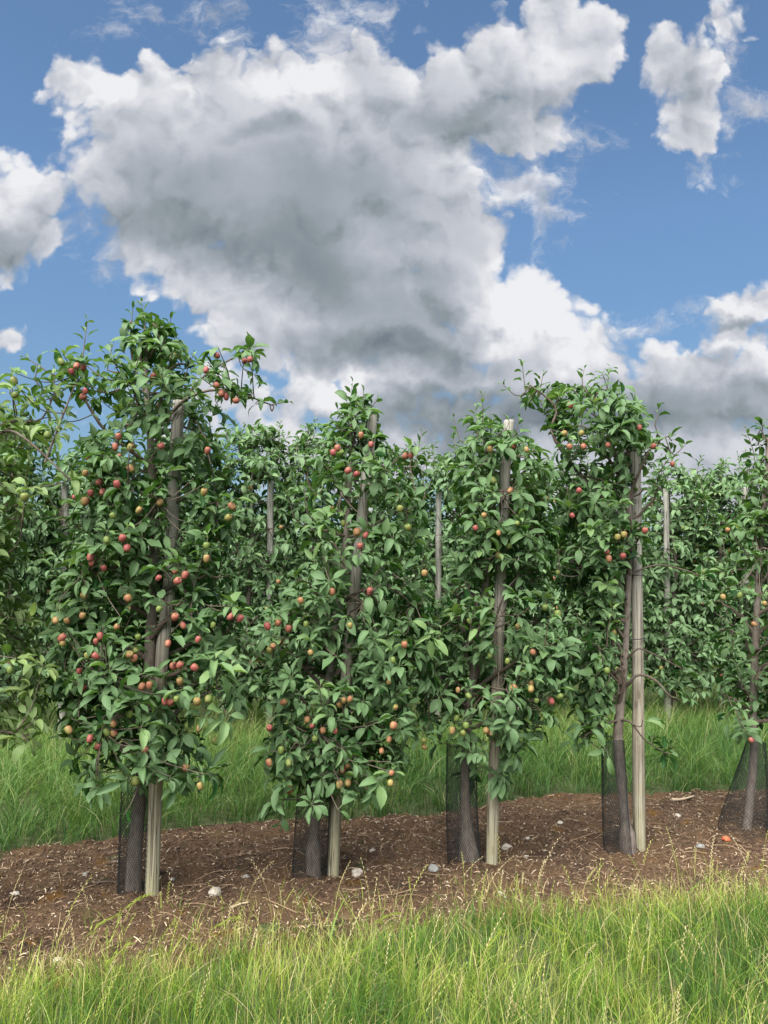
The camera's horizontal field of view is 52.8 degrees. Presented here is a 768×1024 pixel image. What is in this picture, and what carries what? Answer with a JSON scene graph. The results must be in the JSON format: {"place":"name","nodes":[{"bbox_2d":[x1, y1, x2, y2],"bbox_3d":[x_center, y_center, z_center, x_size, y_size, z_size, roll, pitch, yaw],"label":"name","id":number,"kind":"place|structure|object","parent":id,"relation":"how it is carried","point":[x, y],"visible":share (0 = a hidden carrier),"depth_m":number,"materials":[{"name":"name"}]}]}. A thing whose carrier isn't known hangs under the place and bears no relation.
{"place":"outdoors","nodes":[
{"label":"outdoors","id":0,"kind":"place"},
{"bbox_2d":[7,652,676,663],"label":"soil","id":1,"kind":"structure","parent":0,"point":[8,662],"depth_m":14.65,"materials":[{"name":"brown soil"}]},
{"bbox_2d":[19,509,75,652],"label":"apple tree","id":2,"kind":"object","parent":1,"relation":"on","point":[41,538],"depth_m":13.56,"materials":[{"name":"green plant"}]},
{"bbox_2d":[243,506,285,649],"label":"apple tree","id":3,"kind":"object","parent":1,"relation":"on","point":[253,616],"visible":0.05,"depth_m":14.59,"materials":[{"name":"green plant"}]},
{"bbox_2d":[645,526,672,644],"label":"apple tree","id":4,"kind":"object","parent":1,"relation":"on","point":[659,563],"visible":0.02,"depth_m":17.02,"materials":[{"name":"green plant"}]},
{"bbox_2d":[0,789,767,990],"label":"soil","id":5,"kind":"structure","parent":0,"point":[286,917],"depth_m":4.07,"materials":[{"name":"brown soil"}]},
{"bbox_2d":[10,891,19,895],"bbox_3d":[-1.776,1.837,3.721,0.040,0.025,0.040,5,-6,-43],"label":"stone","id":6,"kind":"object","parent":5,"relation":"on","point":[17,893],"visible":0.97,"depth_m":3.71,"materials":[{"name":"white stone"}]},
{"bbox_2d":[0,358,84,763],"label":"apple tree","id":7,"kind":"object","parent":5,"relation":"on","point":[10,717],"visible":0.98,"depth_m":3.64,"materials":[{"name":"green plant"}]},
{"bbox_2d":[93,878,116,883],"bbox_3d":[-1.390,1.843,3.856,0.116,0.021,0.023,4,-6,-31],"label":"stick","id":8,"kind":"object","parent":5,"relation":"on","point":[98,882],"visible":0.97,"depth_m":3.85,"materials":[{"name":"brown wood"}]},
{"bbox_2d":[117,770,148,895],"bbox_3d":[-1.219,1.576,3.786,0.152,0.624,0.124,1,-5,0],"label":"tree guard","id":9,"kind":"object","parent":5,"relation":"on","point":[119,878],"visible":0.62,"depth_m":3.75,"materials":[{"name":"black plastic"}]},
{"bbox_2d":[0,297,292,891],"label":"apple tree","id":10,"kind":"object","parent":5,"relation":"on","point":[100,678],"visible":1,"depth_m":3.65,"materials":[{"name":"green plant"}]},
{"bbox_2d":[145,399,184,895],"bbox_3d":[-1.097,0.692,3.869,0.106,2.538,0.070,1,-5,0],"label":"wooden post","id":11,"kind":"object","parent":5,"relation":"on","point":[153,841],"visible":0.53,"depth_m":3.84,"materials":[{"name":"grey wood"}]},
{"bbox_2d":[160,869,178,873],"bbox_3d":[-1.135,1.891,4.065,0.103,0.033,0.043,3,-5,-25],"label":"stick","id":12,"kind":"object","parent":5,"relation":"on","point":[168,872],"visible":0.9,"depth_m":4.07,"materials":[{"name":"brown wood"}]},
{"bbox_2d":[208,887,220,896],"bbox_3d":[-0.831,1.858,3.784,0.060,0.051,0.083,0,-5,15],"label":"stone","id":13,"kind":"object","parent":5,"relation":"on","point":[216,892],"visible":0.94,"depth_m":3.77,"materials":[{"name":"white stone"}]},
{"bbox_2d":[231,899,247,907],"bbox_3d":[-0.689,1.861,3.678,0.092,0.021,0.022,5,-6,-41],"label":"stick","id":14,"kind":"object","parent":5,"relation":"on","point":[242,902],"visible":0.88,"depth_m":3.67,"materials":[{"name":"beige wood"}]},
{"bbox_2d":[260,855,292,872],"bbox_3d":[-0.566,1.902,4.184,0.043,0.027,0.272,-2,-6,33],"label":"stick","id":15,"kind":"object","parent":5,"relation":"on","point":[279,865],"visible":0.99,"depth_m":4.16,"materials":[{"name":"brown wood"}]},
{"bbox_2d":[249,376,448,878],"bbox_3d":[-0.182,0.590,4.151,1.042,2.702,0.931,1,-5,0],"label":"apple tree","id":16,"kind":"object","parent":5,"relation":"on","point":[381,674],"visible":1,"depth_m":3.91,"materials":[{"name":"green plant"}]},
{"bbox_2d":[292,751,332,879],"bbox_3d":[-0.369,1.586,4.067,0.217,0.680,0.153,1,-5,0],"label":"tree guard","id":17,"kind":"object","parent":16,"relation":"attached to","point":[324,825],"visible":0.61,"depth_m":4.01,"materials":[{"name":"black plastic"}]},
{"bbox_2d":[327,414,377,876],"bbox_3d":[-0.169,0.730,4.168,0.226,2.542,0.066,1,-5,0],"label":"wooden post","id":18,"kind":"object","parent":5,"relation":"on","point":[335,818],"visible":0.48,"depth_m":4.15,"materials":[{"name":"grey wood"}]},
{"bbox_2d":[352,868,362,876],"bbox_3d":[-0.145,1.913,4.096,0.062,0.053,0.052,-2,-5,31],"label":"stone","id":19,"kind":"object","parent":5,"relation":"on","point":[356,872],"visible":0.89,"depth_m":4.08,"materials":[{"name":"beige stone"}]},
{"bbox_2d":[0,789,766,971],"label":"fallen twigs","id":20,"kind":"object","parent":5,"relation":"on","point":[214,906],"visible":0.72,"depth_m":4.14,"materials":[{"name":"brown wood"}]},
{"bbox_2d":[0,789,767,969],"bbox_3d":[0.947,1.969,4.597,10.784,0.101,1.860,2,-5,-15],"label":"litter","id":21,"kind":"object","parent":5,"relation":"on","point":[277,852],"visible":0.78,"depth_m":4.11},
{"bbox_2d":[428,864,438,871],"bbox_3d":[0.266,1.896,4.120,0.055,0.040,0.057,3,-5,-28],"label":"stone","id":22,"kind":"object","parent":5,"relation":"on","point":[433,868],"visible":0.98,"depth_m":4.10,"materials":[{"name":"grey stone"}]},
{"bbox_2d":[412,391,581,862],"bbox_3d":[0.611,0.665,4.401,0.970,2.632,1.002,1,-5,0],"label":"apple tree","id":23,"kind":"object","parent":5,"relation":"on","point":[487,555],"visible":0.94,"depth_m":4.21,"materials":[{"name":"green plant"}]},
{"bbox_2d":[446,739,480,863],"bbox_3d":[0.445,1.625,4.322,0.198,0.672,0.166,1,-5,0],"label":"tree guard","id":24,"kind":"object","parent":23,"relation":"attached to","point":[455,791],"visible":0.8,"depth_m":4.28,"materials":[{"name":"black plastic"}]},
{"bbox_2d":[486,419,513,864],"bbox_3d":[0.658,0.748,4.383,0.150,2.571,0.065,1,-5,0],"label":"wooden post","id":25,"kind":"object","parent":5,"relation":"on","point":[493,804],"visible":0.54,"depth_m":4.35,"materials":[{"name":"grey wood"}]},
{"bbox_2d":[501,843,511,849],"bbox_3d":[0.721,1.967,4.540,0.070,0.046,0.039,2,-5,-12],"label":"stone","id":26,"kind":"object","parent":5,"relation":"on","point":[505,846],"visible":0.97,"depth_m":4.53,"materials":[{"name":"grey stone"}]},
{"bbox_2d":[497,359,718,855],"bbox_3d":[1.311,0.538,4.547,1.147,2.921,1.052,-1,-5,28],"label":"apple tree","id":27,"kind":"object","parent":5,"relation":"on","point":[630,431],"visible":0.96,"depth_m":4.50,"materials":[{"name":"green plant"}]},
{"bbox_2d":[601,736,631,855],"bbox_3d":[1.359,1.662,4.527,0.172,0.663,0.158,1,-5,0],"label":"tree guard","id":28,"kind":"object","parent":27,"relation":"attached to","point":[607,784],"visible":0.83,"depth_m":4.49,"materials":[{"name":"black plastic"}]},
{"bbox_2d":[630,451,645,851],"bbox_3d":[1.531,0.848,4.672,0.070,2.449,0.073,1,-5,0],"label":"wooden post","id":29,"kind":"object","parent":5,"relation":"on","point":[638,776],"visible":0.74,"depth_m":4.63,"materials":[{"name":"grey wood"}]},
{"bbox_2d":[670,795,694,800],"bbox_3d":[2.151,2.056,5.564,0.238,0.029,0.033,4,-5,-28],"label":"stick","id":30,"kind":"object","parent":5,"relation":"on","point":[678,799],"visible":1,"depth_m":5.54,"materials":[{"name":"beige wood"}]},
{"bbox_2d":[721,836,729,840],"bbox_3d":[2.054,1.963,4.658,0.049,0.025,0.037,2,-5,-13],"label":"brick fragment","id":31,"kind":"object","parent":5,"relation":"on","point":[725,838],"visible":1,"depth_m":4.64,"materials":[{"name":"orange brick"}]},
{"bbox_2d":[699,416,767,829],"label":"apple tree","id":32,"kind":"object","parent":5,"relation":"on","point":[757,533],"visible":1,"depth_m":4.98,"materials":[{"name":"green plant"}]},
{"bbox_2d":[718,740,767,839],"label":"tree guard","id":33,"kind":"object","parent":5,"relation":"on","point":[763,750],"visible":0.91,"depth_m":4.88,"materials":[{"name":"black plastic"}]},
{"bbox_2d":[765,440,767,613],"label":"wooden post","id":34,"kind":"object","parent":5,"relation":"on","point":[766,538],"visible":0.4,"depth_m":5.09,"materials":[{"name":"grey wood"}]},
{"bbox_2d":[0,598,767,1023],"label":"ground","id":35,"kind":"structure","parent":0,"point":[204,820],"depth_m":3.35,"materials":[{"name":"green plant"}]},
{"bbox_2d":[235,515,262,598],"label":"apple tree","id":36,"kind":"object","parent":35,"relation":"on","point":[240,548],"visible":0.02,"depth_m":18.25,"materials":[{"name":"green plant"}]},
{"bbox_2d":[0,682,767,855],"bbox_3d":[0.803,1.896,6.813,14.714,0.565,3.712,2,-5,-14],"label":"grass","id":37,"kind":"structure","parent":35,"relation":"on","point":[700,722],"depth_m":5.99,"materials":[{"name":"green plant"}]},
{"bbox_2d":[0,400,73,747],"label":"apple tree","id":38,"kind":"object","parent":37,"relation":"on","point":[32,572],"visible":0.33,"depth_m":6.83,"materials":[{"name":"green plant"}]},
{"bbox_2d":[58,483,68,745],"bbox_3d":[-2.904,0.961,7.012,0.163,2.453,0.072,1,-5,0],"label":"wooden post","id":39,"kind":"object","parent":37,"relation":"on","point":[65,493],"visible":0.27,"depth_m":7.06,"materials":[{"name":"grey wood"}]},
{"bbox_2d":[25,426,142,711],"bbox_3d":[-2.706,0.655,7.138,1.134,2.970,1.138,1,-5,0],"label":"apple tree","id":40,"kind":"object","parent":37,"relation":"on","point":[66,466],"visible":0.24,"depth_m":6.86,"materials":[{"name":"green plant"}]},
{"bbox_2d":[167,628,174,735],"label":"wooden post","id":41,"kind":"object","parent":37,"relation":"on","point":[172,681],"visible":0.02,"depth_m":7.18,"materials":[{"name":"grey wood"}]},
{"bbox_2d":[110,426,235,706],"bbox_3d":[-1.968,0.628,7.293,1.214,3.084,1.194,1,-5,0],"label":"apple tree","id":42,"kind":"object","parent":37,"relation":"on","point":[188,465],"visible":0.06,"depth_m":7.21,"materials":[{"name":"green plant"}]},
{"bbox_2d":[200,409,303,737],"bbox_3d":[-1.333,0.572,7.516,1.160,3.247,1.107,1,-5,0],"label":"apple tree","id":43,"kind":"object","parent":37,"relation":"on","point":[258,470],"visible":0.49,"depth_m":7.37,"materials":[{"name":"green plant"}]},
{"bbox_2d":[266,480,273,736],"bbox_3d":[-1.105,0.973,7.506,0.130,2.573,0.073,1,-5,0],"label":"wooden post","id":44,"kind":"object","parent":37,"relation":"on","point":[270,512],"visible":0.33,"depth_m":7.55,"materials":[{"name":"grey wood"}]},
{"bbox_2d":[249,417,361,727],"bbox_3d":[-0.750,0.620,7.664,1.138,3.198,1.109,1,-5,0],"label":"apple tree","id":45,"kind":"object","parent":37,"relation":"on","point":[306,458],"visible":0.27,"depth_m":7.47,"materials":[{"name":"green plant"}]},
{"bbox_2d":[348,496,352,722],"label":"wooden post","id":46,"kind":"object","parent":37,"relation":"on","point":[349,541],"visible":0.02,"depth_m":7.75,"materials":[{"name":"grey wood"}]},
{"bbox_2d":[339,444,439,697],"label":"apple tree","id":47,"kind":"object","parent":37,"relation":"on","point":[400,515],"visible":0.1,"depth_m":7.71,"materials":[{"name":"green plant"}]},
{"bbox_2d":[435,490,441,734],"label":"wooden post","id":48,"kind":"object","parent":37,"relation":"on","point":[438,525],"visible":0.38,"depth_m":7.99,"materials":[{"name":"grey wood"}]},
{"bbox_2d":[404,430,510,726],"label":"apple tree","id":49,"kind":"object","parent":37,"relation":"on","point":[439,483],"visible":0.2,"depth_m":7.90,"materials":[{"name":"green plant"}]},
{"bbox_2d":[494,456,585,718],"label":"apple tree","id":50,"kind":"object","parent":37,"relation":"on","point":[570,604],"visible":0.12,"depth_m":8.05,"materials":[{"name":"green plant"}]},
{"bbox_2d":[555,454,656,694],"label":"apple tree","id":51,"kind":"object","parent":37,"relation":"on","point":[616,659],"visible":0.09,"depth_m":8.32,"materials":[{"name":"green plant"}]},
{"bbox_2d":[663,488,670,717],"bbox_3d":[3.168,1.079,8.668,0.085,2.700,0.070,1,-5,0],"label":"wooden post","id":52,"kind":"object","parent":37,"relation":"on","point":[666,532],"visible":0.47,"depth_m":8.69,"materials":[{"name":"grey wood"}]},
{"bbox_2d":[623,453,743,722],"bbox_3d":[3.254,0.838,8.748,1.183,3.080,1.147,1,-5,0],"label":"apple tree","id":53,"kind":"object","parent":37,"relation":"on","point":[681,549],"visible":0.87,"depth_m":8.49,"materials":[{"name":"green plant"}]},
{"bbox_2d":[670,451,767,711],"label":"apple tree","id":54,"kind":"object","parent":37,"relation":"on","point":[721,489],"visible":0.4,"depth_m":8.70,"materials":[{"name":"green plant"}]},
{"bbox_2d":[742,487,749,714],"bbox_3d":[4.183,1.086,8.947,0.106,2.767,0.073,1,-5,0],"label":"wooden post","id":55,"kind":"object","parent":37,"relation":"on","point":[744,490],"visible":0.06,"depth_m":8.96,"materials":[{"name":"grey wood"}]},
{"bbox_2d":[724,447,767,694],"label":"apple tree","id":56,"kind":"object","parent":37,"relation":"on","point":[764,583],"visible":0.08,"depth_m":9.02,"materials":[{"name":"green plant"}]},
{"bbox_2d":[6,662,765,738],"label":"grass","id":57,"kind":"structure","parent":35,"relation":"on","point":[419,702],"depth_m":9.07,"materials":[{"name":"green plant"}]},
{"bbox_2d":[0,0,767,580],"label":"sky","id":58,"kind":"structure","parent":0,"point":[415,202],"materials":[{"name":"blue"}]},
{"label":"soil","id":59,"kind":"structure","parent":0,"visible":0},
{"bbox_2d":[0,495,34,644],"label":"apple tree","id":60,"kind":"object","parent":59,"relation":"on","point":[19,549],"visible":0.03,"depth_m":10.26,"materials":[{"name":"green plant"}]},
{"bbox_2d":[37,469,110,660],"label":"apple tree","id":61,"kind":"object","parent":59,"relation":"on","point":[68,524],"visible":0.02,"depth_m":10.37,"materials":[{"name":"green plant"}]},
{"bbox_2d":[208,499,261,684],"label":"apple tree","id":62,"kind":"object","parent":59,"relation":"on","point":[259,582],"visible":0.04,"depth_m":10.96,"materials":[{"name":"green plant"}]},
{"bbox_2d":[259,479,322,661],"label":"apple tree","id":63,"kind":"object","parent":59,"relation":"on","point":[290,551],"depth_m":11.11,"materials":[{"name":"green plant"}]},
{"bbox_2d":[340,507,396,630],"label":"apple tree","id":64,"kind":"object","parent":59,"relation":"on","point":[373,550],"depth_m":11.42,"materials":[{"name":"green plant"}]},
{"bbox_2d":[391,503,446,629],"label":"apple tree","id":65,"kind":"object","parent":59,"relation":"on","point":[442,563],"visible":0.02,"depth_m":11.62,"materials":[{"name":"green plant"}]},
{"bbox_2d":[509,528,560,639],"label":"apple tree","id":66,"kind":"object","parent":59,"relation":"on","point":[549,582],"visible":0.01,"depth_m":12.15,"materials":[{"name":"green plant"}]},
{"bbox_2d":[568,516,620,628],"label":"apple tree","id":67,"kind":"object","parent":59,"relation":"on","point":[589,575],"depth_m":12.34,"materials":[{"name":"green plant"}]},
{"bbox_2d":[605,492,663,653],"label":"apple tree","id":68,"kind":"object","parent":59,"relation":"on","point":[645,548],"visible":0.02,"depth_m":12.45,"materials":[{"name":"green plant"}]},
{"bbox_2d":[657,517,717,630],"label":"apple tree","id":69,"kind":"object","parent":59,"relation":"on","point":[708,556],"visible":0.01,"depth_m":12.86,"materials":[{"name":"green plant"}]},
{"bbox_2d":[709,543,765,644],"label":"apple tree","id":70,"kind":"object","parent":59,"relation":"on","point":[739,585],"depth_m":13.03,"materials":[{"name":"green plant"}]}
]}

